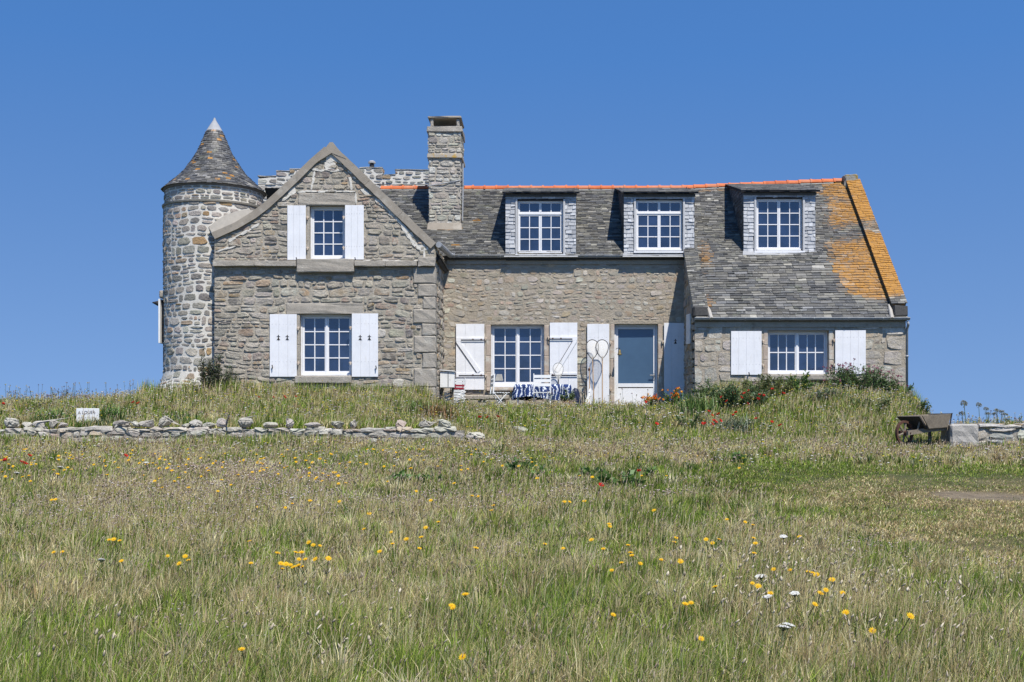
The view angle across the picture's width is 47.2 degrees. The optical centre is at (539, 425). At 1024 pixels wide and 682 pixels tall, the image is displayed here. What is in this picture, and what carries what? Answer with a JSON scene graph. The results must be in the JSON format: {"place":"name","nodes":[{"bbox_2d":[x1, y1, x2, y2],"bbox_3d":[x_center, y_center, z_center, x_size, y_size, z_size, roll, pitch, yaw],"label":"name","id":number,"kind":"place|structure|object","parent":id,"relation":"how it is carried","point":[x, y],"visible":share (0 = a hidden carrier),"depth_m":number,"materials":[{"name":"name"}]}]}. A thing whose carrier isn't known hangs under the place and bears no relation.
{"place":"outdoors","nodes":[
{"label":"outdoors","id":0,"kind":"place"},
{"bbox_2d":[0,0,1023,423],"label":"sky","id":1,"kind":"structure","parent":0,"point":[104,103],"materials":[{"name":"blue"}]},
{"bbox_2d":[3,401,1023,679],"bbox_3d":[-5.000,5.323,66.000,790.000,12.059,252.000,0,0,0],"label":"ground","id":2,"kind":"structure","parent":0,"point":[985,495],"depth_m":15.90,"materials":[{"name":"green plant"}]},
{"bbox_2d":[17,413,61,422],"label":"strap leaf plant","id":3,"kind":"object","parent":2,"relation":"on","point":[47,418],"visible":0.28,"depth_m":23.70,"materials":[{"name":"green plant"}]},
{"bbox_2d":[32,406,75,423],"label":"strap leaf plant","id":4,"kind":"object","parent":2,"relation":"on","point":[59,414],"visible":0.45,"depth_m":24.02,"materials":[{"name":"green plant"}]},
{"bbox_2d":[5,379,160,398],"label":"tall skyline flowers","id":5,"kind":"object","parent":2,"relation":"on","point":[64,391],"visible":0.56,"depth_m":28.38,"materials":[{"name":"green plant"}]},
{"bbox_2d":[76,408,98,423],"bbox_3d":[-9.170,-0.050,23.760,0.482,0.596,0.050,0,0,4],"label":"rental sign","id":6,"kind":"object","parent":2,"relation":"on","point":[90,412],"visible":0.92,"depth_m":23.74,"materials":[{"name":"white paint"}]},
{"bbox_2d":[77,417,122,426],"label":"strap leaf plant","id":7,"kind":"object","parent":2,"relation":"on","point":[97,423],"visible":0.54,"depth_m":23.41,"materials":[{"name":"green plant"}]},
{"bbox_2d":[88,402,136,420],"bbox_3d":[-8.733,-0.240,24.109,1.121,0.532,1.066,0,0,42],"label":"strap leaf plant","id":8,"kind":"object","parent":2,"relation":"on","point":[106,412],"visible":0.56,"depth_m":23.95,"materials":[{"name":"green plant"}]},
{"bbox_2d":[155,409,199,424],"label":"strap leaf plant","id":9,"kind":"object","parent":2,"relation":"on","point":[188,420],"visible":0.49,"depth_m":23.84,"materials":[{"name":"green plant"}]},
{"bbox_2d":[188,348,231,390],"bbox_3d":[-7.845,-1.237,27.826,1.060,1.293,0.505,0,0,-15],"label":"dark shrub","id":10,"kind":"object","parent":2,"relation":"on","point":[212,376],"visible":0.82,"depth_m":27.79,"materials":[{"name":"green plant"}]},
{"bbox_2d":[220,365,237,386],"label":"dark shrub","id":11,"kind":"object","parent":2,"relation":"on","point":[232,372],"visible":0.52,"depth_m":28.11,"materials":[{"name":"green plant"}]},
{"bbox_2d":[237,647,245,671],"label":"yellow flower","id":12,"kind":"object","parent":2,"relation":"on","point":[241,649],"visible":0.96,"depth_m":6.93,"materials":[{"name":"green plant"}]},
{"bbox_2d":[0,426,488,443],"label":"stone wall","id":13,"kind":"structure","parent":2,"relation":"on","point":[179,432],"depth_m":23.01,"materials":[{"name":"grey stone"}]},
{"bbox_2d":[4,418,19,427],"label":"loose rock","id":14,"kind":"object","parent":13,"relation":"on","point":[11,422],"visible":1,"depth_m":23.07,"materials":[{"name":"grey stone"}]},
{"bbox_2d":[21,422,32,426],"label":"loose rock","id":15,"kind":"object","parent":13,"relation":"on","point":[27,424],"visible":0.97,"depth_m":23.07,"materials":[{"name":"grey stone"}]},
{"bbox_2d":[32,417,70,426],"bbox_3d":[-9.675,-0.060,23.269,0.784,0.220,0.439,0,0,-26],"label":"loose rock","id":16,"kind":"object","parent":13,"relation":"on","point":[38,423],"visible":1,"depth_m":23.07,"materials":[{"name":"grey stone"}]},
{"bbox_2d":[49,420,60,427],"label":"loose rock","id":17,"kind":"object","parent":13,"relation":"on","point":[53,423],"visible":1,"depth_m":23.08,"materials":[{"name":"grey stone"}]},
{"bbox_2d":[59,422,67,427],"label":"loose rock","id":18,"kind":"object","parent":13,"relation":"on","point":[62,424],"visible":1,"depth_m":23.09,"materials":[{"name":"grey stone"}]},
{"bbox_2d":[111,420,135,431],"bbox_3d":[-8.121,0.028,23.050,0.648,0.282,0.288,0,0,19],"label":"loose rock","id":19,"kind":"object","parent":13,"relation":"on","point":[121,423],"visible":1,"depth_m":23.02,"materials":[{"name":"grey stone"}]},
{"bbox_2d":[130,421,139,426],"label":"loose rock","id":20,"kind":"object","parent":13,"relation":"on","point":[134,423],"visible":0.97,"depth_m":23.03,"materials":[{"name":"grey stone"}]},
{"bbox_2d":[138,420,153,427],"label":"loose rock","id":21,"kind":"object","parent":13,"relation":"on","point":[149,423],"visible":1,"depth_m":23.05,"materials":[{"name":"grey stone"}]},
{"bbox_2d":[158,416,179,426],"bbox_3d":[-7.309,-0.080,23.120,0.449,0.241,0.247,0,0,0],"label":"loose rock","id":22,"kind":"object","parent":13,"relation":"on","point":[165,421],"visible":1,"depth_m":23.05,"materials":[{"name":"grey stone"}]},
{"bbox_2d":[181,423,190,427],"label":"loose rock","id":23,"kind":"object","parent":13,"relation":"on","point":[187,425],"visible":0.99,"depth_m":23.07,"materials":[{"name":"grey stone"}]},
{"bbox_2d":[189,419,202,426],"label":"loose rock","id":24,"kind":"object","parent":13,"relation":"on","point":[196,423],"visible":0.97,"depth_m":23.04,"materials":[{"name":"grey stone"}]},
{"bbox_2d":[202,422,216,427],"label":"loose rock","id":25,"kind":"object","parent":13,"relation":"on","point":[210,424],"visible":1,"depth_m":23.05,"materials":[{"name":"grey stone"}]},
{"bbox_2d":[216,412,229,427],"bbox_3d":[-6.323,0.113,23.214,0.213,0.736,1.128,0,0,-22],"label":"loose rock","id":26,"kind":"object","parent":13,"relation":"on","point":[222,422],"visible":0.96,"depth_m":23.05,"materials":[{"name":"grey stone"}]},
{"bbox_2d":[238,415,256,427],"bbox_3d":[-5.750,-0.077,23.132,0.409,0.261,0.199,0,0,-33],"label":"loose rock","id":27,"kind":"object","parent":13,"relation":"on","point":[245,422],"visible":1,"depth_m":23.05,"materials":[{"name":"grey stone"}]},
{"bbox_2d":[263,422,277,427],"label":"loose rock","id":28,"kind":"object","parent":13,"relation":"on","point":[270,424],"visible":1,"depth_m":23.07,"materials":[{"name":"grey stone"}]},
{"bbox_2d":[285,417,293,428],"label":"loose rock","id":29,"kind":"object","parent":13,"relation":"on","point":[289,423],"visible":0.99,"depth_m":23.06,"materials":[{"name":"grey stone"}]},
{"bbox_2d":[304,422,323,427],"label":"loose rock","id":30,"kind":"object","parent":13,"relation":"on","point":[313,424],"visible":1,"depth_m":23.06,"materials":[{"name":"grey stone"}]},
{"bbox_2d":[331,421,343,428],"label":"loose rock","id":31,"kind":"object","parent":13,"relation":"on","point":[337,424],"visible":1,"depth_m":23.07,"materials":[{"name":"grey stone"}]},
{"bbox_2d":[395,420,406,431],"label":"loose rock","id":32,"kind":"object","parent":13,"relation":"on","point":[400,423],"visible":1,"depth_m":23.07,"materials":[{"name":"beige stone"}]},
{"bbox_2d":[419,417,435,427],"bbox_3d":[-2.210,-0.059,23.130,0.363,0.236,0.270,0,0,0],"label":"loose rock","id":33,"kind":"object","parent":13,"relation":"on","point":[425,424],"visible":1,"depth_m":23.05,"materials":[{"name":"grey stone"}]},
{"bbox_2d":[437,419,451,426],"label":"loose rock","id":34,"kind":"object","parent":13,"relation":"on","point":[444,423],"visible":0.99,"depth_m":23.05,"materials":[{"name":"grey stone"}]},
{"bbox_2d":[347,419,356,435],"bbox_3d":[-3.712,0.161,23.003,0.194,0.563,0.894,0,0,14],"label":"loose rock","id":35,"kind":"object","parent":2,"relation":"on","point":[353,424],"visible":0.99,"depth_m":23.06,"materials":[{"name":"grey stone"}]},
{"bbox_2d":[386,470,412,483],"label":"dock plant","id":36,"kind":"object","parent":2,"relation":"on","point":[399,474],"visible":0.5,"depth_m":16.59,"materials":[{"name":"green plant"}]},
{"bbox_2d":[392,398,434,412],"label":"green grass tuft","id":37,"kind":"object","parent":2,"relation":"on","point":[413,406],"visible":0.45,"depth_m":25.46,"materials":[{"name":"green plant"}]},
{"bbox_2d":[414,473,441,484],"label":"dock plant","id":38,"kind":"object","parent":2,"relation":"on","point":[429,477],"visible":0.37,"depth_m":16.41,"materials":[{"name":"green plant"}]},
{"bbox_2d":[228,378,647,412],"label":"tall skyline flowers","id":39,"kind":"object","parent":2,"relation":"on","point":[455,397],"visible":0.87,"depth_m":27.12,"materials":[{"name":"green plant"}]},
{"bbox_2d":[409,398,469,420],"bbox_3d":[-2.181,-0.348,25.235,1.480,0.496,1.283,0,0,-24],"label":"reddish grass tuft","id":40,"kind":"object","parent":2,"relation":"on","point":[450,413],"visible":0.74,"depth_m":25.07,"materials":[{"name":"brown plant"}]},
{"bbox_2d":[440,370,455,402],"bbox_3d":[-2.345,-0.917,29.890,0.390,1.004,0.460,0,0,0],"label":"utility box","id":41,"kind":"object","parent":2,"relation":"on","point":[447,378],"depth_m":29.70,"materials":[{"name":"white paint"}]},
{"bbox_2d":[447,603,454,636],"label":"yellow flower","id":42,"kind":"object","parent":2,"relation":"on","point":[450,604],"visible":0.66,"depth_m":7.82,"materials":[{"name":"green plant"}]},
{"bbox_2d":[450,606,462,642],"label":"yellow flower","id":43,"kind":"object","parent":2,"relation":"on","point":[453,607],"visible":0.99,"depth_m":7.69,"materials":[{"name":"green plant"}]},
{"bbox_2d":[450,378,465,402],"bbox_3d":[-2.099,-0.807,30.069,0.401,0.845,0.193,0,0,-30],"label":"upright folded chair","id":44,"kind":"object","parent":2,"relation":"on","point":[462,386],"visible":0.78,"depth_m":30.02,"materials":[{"name":"white paint"}]},
{"bbox_2d":[462,592,469,628],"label":"yellow flower","id":45,"kind":"object","parent":2,"relation":"on","point":[466,594],"visible":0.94,"depth_m":8.05,"materials":[{"name":"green plant"}]},
{"bbox_2d":[459,654,475,676],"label":"yellow flower","id":46,"kind":"object","parent":2,"relation":"on","point":[461,657],"visible":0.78,"depth_m":6.96,"materials":[{"name":"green plant"}]},
{"bbox_2d":[467,431,484,439],"bbox_3d":[-1.280,0.232,23.355,0.378,0.234,0.271,0,0,0],"label":"loose rock","id":47,"kind":"object","parent":2,"relation":"on","point":[477,434],"visible":0.62,"depth_m":23.29,"materials":[{"name":"grey stone"}]},
{"bbox_2d":[458,395,508,405],"bbox_3d":[-1.553,-0.537,30.815,1.517,0.534,0.389,0,0,0],"label":"stone bench","id":48,"kind":"object","parent":2,"relation":"on","point":[485,397],"visible":0.42,"depth_m":30.64,"materials":[{"name":"stone"}]},
{"bbox_2d":[490,374,509,404],"bbox_3d":[-1.034,-0.833,29.697,0.469,0.943,0.446,0,0,-12],"label":"garden chair","id":49,"kind":"object","parent":2,"relation":"on","point":[492,381],"visible":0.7,"depth_m":29.52,"materials":[{"name":"white paint"}]},
{"bbox_2d":[0,383,1023,681],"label":"meadow grass","id":50,"kind":"structure","parent":2,"relation":"on","point":[56,660],"depth_m":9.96,"materials":[{"name":"green plant"}]},
{"bbox_2d":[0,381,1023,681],"bbox_3d":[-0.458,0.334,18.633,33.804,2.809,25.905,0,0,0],"label":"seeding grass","id":51,"kind":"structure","parent":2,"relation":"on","point":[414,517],"depth_m":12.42,"materials":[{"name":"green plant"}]},
{"bbox_2d":[0,450,1023,681],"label":"dried clover heads","id":52,"kind":"object","parent":2,"relation":"on","point":[251,495],"visible":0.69,"depth_m":13.81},
{"bbox_2d":[0,382,1023,470],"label":"bank flowers","id":53,"kind":"object","parent":2,"relation":"on","point":[392,412],"visible":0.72,"depth_m":24.66,"materials":[{"name":"green plant"}]},
{"bbox_2d":[0,374,1023,450],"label":"wall foot grass","id":54,"kind":"structure","parent":2,"relation":"on","point":[265,437],"depth_m":22.68,"materials":[{"name":"green plant"}]},
{"bbox_2d":[505,457,535,470],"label":"dock plant","id":55,"kind":"object","parent":2,"relation":"on","point":[516,463],"visible":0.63,"depth_m":18.16,"materials":[{"name":"green plant"}]},
{"bbox_2d":[37,536,1023,681],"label":"hares tail grass","id":56,"kind":"structure","parent":2,"relation":"on","point":[785,564],"depth_m":7.99,"materials":[{"name":"beige plant"}]},
{"bbox_2d":[152,116,909,405],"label":"stone house","id":57,"kind":"structure","parent":2,"relation":"on","point":[329,261],"depth_m":29.80,"materials":[{"name":"stone"}]},
{"bbox_2d":[301,315,351,374],"bbox_3d":[-5.209,-1.963,28.660,1.263,1.484,0.100,0,0,0],"label":"window","id":58,"kind":"structure","parent":57,"relation":"in","point":[326,340],"depth_m":28.67,"materials":[{"name":"white paint"}]},
{"bbox_2d":[311,207,344,258],"bbox_3d":[-5.170,-4.702,28.650,0.867,1.294,0.100,0,0,0],"label":"window","id":59,"kind":"structure","parent":57,"relation":"in","point":[327,223],"depth_m":28.66,"materials":[{"name":"white paint"}]},
{"bbox_2d":[258,160,428,201],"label":"crenellated tower","id":60,"kind":"structure","parent":57,"relation":"on","point":[377,177],"depth_m":37.00,"materials":[{"name":"stone"}]},
{"bbox_2d":[491,325,543,386],"bbox_3d":[-0.589,-1.855,31.415,1.621,1.864,0.210,0,0,0],"label":"window","id":61,"kind":"structure","parent":57,"relation":"in","point":[517,351],"depth_m":31.37,"materials":[{"name":"white paint"}]},
{"bbox_2d":[616,327,654,404],"bbox_3d":[2.574,-1.534,31.358,1.053,2.231,0.113,0,0,0],"label":"front door","id":62,"kind":"structure","parent":57,"relation":"in","point":[635,367],"depth_m":31.39,"materials":[{"name":"white paint"}]},
{"bbox_2d":[768,331,826,373],"bbox_3d":[6.434,-1.819,29.280,1.516,1.079,0.100,0,0,0],"label":"window","id":63,"kind":"structure","parent":57,"relation":"in","point":[793,352],"depth_m":29.29,"materials":[{"name":"white paint"}]},
{"bbox_2d":[530,464,551,478],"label":"dock plant","id":64,"kind":"object","parent":2,"relation":"on","point":[541,469],"visible":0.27,"depth_m":17.24,"materials":[{"name":"green plant"}]},
{"bbox_2d":[533,373,550,401],"bbox_3d":[0.065,-0.825,29.336,0.446,0.943,0.469,0,0,0],"label":"garden chair","id":65,"kind":"object","parent":2,"relation":"on","point":[541,380],"visible":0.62,"depth_m":29.16,"materials":[{"name":"white paint"}]},
{"bbox_2d":[553,362,563,400],"bbox_3d":[0.533,-1.031,30.758,0.275,1.268,0.372,0,0,-24],"label":"landing net","id":66,"kind":"object","parent":2,"relation":"on","point":[559,370],"visible":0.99,"depth_m":30.81,"materials":[{"name":"fabric"}]},
{"bbox_2d":[559,387,574,404],"bbox_3d":[0.701,-0.674,29.671,0.383,0.607,0.431,0,0,23],"label":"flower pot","id":67,"kind":"object","parent":2,"relation":"on","point":[571,397],"visible":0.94,"depth_m":29.64,"materials":[{"name":"ceramic"}]},
{"bbox_2d":[571,388,580,404],"bbox_3d":[0.925,-0.684,30.608,0.322,0.606,0.288,0,0,0],"label":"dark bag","id":68,"kind":"object","parent":2,"relation":"on","point":[576,393],"visible":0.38,"depth_m":30.50,"materials":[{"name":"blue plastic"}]},
{"bbox_2d":[576,466,605,476],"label":"dock plant","id":69,"kind":"object","parent":2,"relation":"on","point":[587,469],"visible":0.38,"depth_m":17.26,"materials":[{"name":"green plant"}]},
{"bbox_2d":[586,339,598,403],"bbox_3d":[1.444,-1.334,30.831,0.305,1.887,0.402,0,0,-32],"label":"landing net","id":70,"kind":"object","parent":2,"relation":"on","point":[592,350],"visible":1,"depth_m":30.83,"materials":[{"name":"white fabric"}]},
{"bbox_2d":[595,339,608,400],"bbox_3d":[1.646,-1.337,30.673,0.352,1.866,0.375,0,0,0],"label":"landing net","id":71,"kind":"object","parent":2,"relation":"on","point":[602,356],"visible":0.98,"depth_m":30.75,"materials":[{"name":"white fabric"}]},
{"bbox_2d":[596,470,647,486],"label":"dock plant","id":72,"kind":"object","parent":2,"relation":"on","point":[631,478],"visible":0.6,"depth_m":16.06,"materials":[{"name":"green plant"}]},
{"bbox_2d":[634,465,659,479],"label":"dock plant","id":73,"kind":"object","parent":2,"relation":"on","point":[648,470],"visible":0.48,"depth_m":17.16,"materials":[{"name":"green plant"}]},
{"bbox_2d":[640,387,682,405],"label":"marigold clump","id":74,"kind":"object","parent":2,"relation":"on","point":[673,395],"visible":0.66,"depth_m":27.82,"materials":[{"name":"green plant"}]},
{"bbox_2d":[669,410,704,426],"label":"bank foliage","id":75,"kind":"object","parent":2,"relation":"on","point":[696,418],"visible":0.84,"depth_m":24.82,"materials":[{"name":"green plant"}]},
{"bbox_2d":[671,389,722,416],"bbox_3d":[3.481,-0.513,25.947,1.326,0.643,1.044,0,0,0],"label":"strap leaf plant","id":76,"kind":"object","parent":2,"relation":"on","point":[690,404],"visible":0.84,"depth_m":25.86,"materials":[{"name":"green plant"}]},
{"bbox_2d":[692,376,722,397],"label":"bank foliage","id":77,"kind":"object","parent":2,"relation":"on","point":[702,389],"visible":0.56,"depth_m":27.38,"materials":[{"name":"green plant"}]},
{"bbox_2d":[691,412,784,431],"bbox_3d":[4.046,-0.085,24.567,2.198,0.437,1.596,0,0,-42],"label":"grey grass tuft","id":78,"kind":"object","parent":2,"relation":"on","point":[735,420],"visible":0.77,"depth_m":24.41,"materials":[{"name":"green plant"}]},
{"bbox_2d":[704,381,775,407],"bbox_3d":[4.423,-0.671,26.001,1.594,0.656,0.727,0,0,0],"label":"poppy foliage","id":79,"kind":"object","parent":2,"relation":"on","point":[729,396],"visible":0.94,"depth_m":25.95,"materials":[{"name":"green plant"}]},
{"bbox_2d":[731,450,750,461],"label":"dock plant","id":80,"kind":"object","parent":2,"relation":"on","point":[737,453],"visible":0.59,"depth_m":19.96,"materials":[{"name":"green plant"}]},
{"bbox_2d":[755,574,766,592],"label":"white umbel flower","id":81,"kind":"object","parent":2,"relation":"on","point":[756,576],"visible":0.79,"depth_m":8.89,"materials":[{"name":"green plant"}]},
{"bbox_2d":[737,374,797,398],"bbox_3d":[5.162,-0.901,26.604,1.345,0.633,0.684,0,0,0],"label":"bank foliage","id":82,"kind":"object","parent":2,"relation":"on","point":[777,385],"visible":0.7,"depth_m":26.47,"materials":[{"name":"green plant"}]},
{"bbox_2d":[762,594,775,627],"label":"white umbel flower","id":83,"kind":"object","parent":2,"relation":"on","point":[767,596],"visible":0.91,"depth_m":8.23,"materials":[{"name":"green plant"}]},
{"bbox_2d":[778,625,790,661],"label":"white umbel flower","id":84,"kind":"object","parent":2,"relation":"on","point":[783,627],"visible":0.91,"depth_m":7.41,"materials":[{"name":"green plant"}]},
{"bbox_2d":[779,622,794,660],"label":"white umbel flower","id":85,"kind":"object","parent":2,"relation":"on","point":[787,624],"visible":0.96,"depth_m":7.47,"materials":[{"name":"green plant"}]},
{"bbox_2d":[789,591,799,617],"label":"white umbel flower","id":86,"kind":"object","parent":2,"relation":"on","point":[794,593],"visible":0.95,"depth_m":8.29,"materials":[{"name":"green plant"}]},
{"bbox_2d":[785,370,815,392],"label":"bank foliage","id":87,"kind":"object","parent":2,"relation":"on","point":[805,380],"visible":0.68,"depth_m":26.77,"materials":[{"name":"green plant"}]},
{"bbox_2d":[812,591,823,617],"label":"yellow flower","id":88,"kind":"object","parent":2,"relation":"on","point":[820,593],"visible":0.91,"depth_m":8.32,"materials":[{"name":"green plant"}]},
{"bbox_2d":[801,383,852,400],"bbox_3d":[6.405,-0.711,26.237,1.188,0.493,0.466,0,0,-8],"label":"bank foliage","id":89,"kind":"object","parent":2,"relation":"on","point":[819,394],"visible":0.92,"depth_m":26.17,"materials":[{"name":"green plant"}]},
{"bbox_2d":[842,609,849,632],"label":"yellow flower","id":90,"kind":"object","parent":2,"relation":"on","point":[845,612],"visible":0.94,"depth_m":7.77,"materials":[{"name":"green plant"}]},
{"bbox_2d":[674,460,1023,570],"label":"short track grass","id":91,"kind":"structure","parent":2,"relation":"on","point":[923,518],"depth_m":14.74,"materials":[{"name":"green plant"}]},
{"bbox_2d":[822,358,901,392],"bbox_3d":[7.619,-1.128,28.014,2.006,0.983,0.780,0,0,-10],"label":"pink flowered bush","id":92,"kind":"object","parent":2,"relation":"on","point":[874,377],"visible":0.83,"depth_m":27.90,"materials":[{"name":"green plant"}]},
{"bbox_2d":[868,627,875,640],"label":"yellow flower","id":93,"kind":"object","parent":2,"relation":"on","point":[871,629],"visible":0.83,"depth_m":7.65,"materials":[{"name":"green plant"}]},
{"bbox_2d":[848,395,897,410],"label":"bank foliage","id":94,"kind":"object","parent":2,"relation":"on","point":[886,401],"visible":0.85,"depth_m":25.73,"materials":[{"name":"green plant"}]},
{"bbox_2d":[886,376,913,392],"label":"pink flowered bush","id":95,"kind":"object","parent":2,"relation":"on","point":[910,387],"visible":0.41,"depth_m":28.07,"materials":[{"name":"green plant"}]},
{"bbox_2d":[895,612,914,638],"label":"yellow flower","id":96,"kind":"object","parent":2,"relation":"on","point":[909,615],"visible":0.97,"depth_m":7.54,"materials":[{"name":"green plant"}]},
{"bbox_2d":[913,398,931,412],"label":"leafy plant","id":97,"kind":"object","parent":2,"relation":"on","point":[923,404],"visible":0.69,"depth_m":26.69,"materials":[{"name":"green plant"}]},
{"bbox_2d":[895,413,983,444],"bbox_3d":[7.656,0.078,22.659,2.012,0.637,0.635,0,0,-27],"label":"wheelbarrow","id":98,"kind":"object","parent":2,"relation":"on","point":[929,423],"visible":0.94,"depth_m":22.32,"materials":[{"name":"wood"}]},
{"bbox_2d":[885,386,1022,438],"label":"tall skyline flowers","id":99,"kind":"object","parent":2,"relation":"on","point":[988,421],"visible":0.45,"depth_m":25.03,"materials":[{"name":"green plant"}]},
{"bbox_2d":[941,424,978,446],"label":"granite block","id":100,"kind":"structure","parent":2,"relation":"on","point":[959,433],"depth_m":22.35,"materials":[{"name":"grey stone"}]},
{"bbox_2d":[960,400,967,421],"bbox_3d":[8.570,-0.062,23.615,0.158,0.917,0.142,0,0,3],"label":"allium seedhead","id":101,"kind":"object","parent":2,"relation":"on","point":[965,403],"visible":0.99,"depth_m":23.60,"materials":[{"name":"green plant"}]},
{"bbox_2d":[976,423,1023,445],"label":"garden wall","id":102,"kind":"structure","parent":2,"relation":"on","point":[1009,432],"depth_m":22.43,"materials":[{"name":"grey stone"}]},
{"bbox_3d":[0.075,-0.708,30.100,1.421,0.670,0.640,0,0,0],"label":"garden table","id":103,"kind":"object","parent":2,"relation":"on","visible":0},
{"bbox_2d":[511,384,572,400],"bbox_3d":[0.074,-0.847,30.102,1.608,0.408,0.842,0,0,0],"label":"tablecloth","id":104,"kind":"object","parent":103,"relation":"on","point":[523,392],"visible":0.84,"depth_m":29.76,"materials":[{"name":"blue fabric"}]},
{"bbox_3d":[-2.322,-0.685,30.241,0.814,0.276,0.442,0,0,0],"label":"folded chair","id":105,"kind":"object","parent":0,"visible":0},
{"bbox_2d":[440,390,465,398],"bbox_3d":[-2.312,-0.770,30.241,0.814,0.276,0.442,0,0,-4],"label":"folded chair","id":106,"kind":"object","parent":105,"relation":"on","point":[451,393],"visible":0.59,"depth_m":30.04,"materials":[{"name":"white paint"}]},
{"bbox_2d":[444,387,466,394],"bbox_3d":[-2.301,-0.855,30.241,0.814,0.276,0.442,0,0,-8],"label":"folded chair","id":107,"kind":"object","parent":106,"relation":"on","point":[445,393],"visible":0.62,"depth_m":30.04,"materials":[{"name":"white paint"}]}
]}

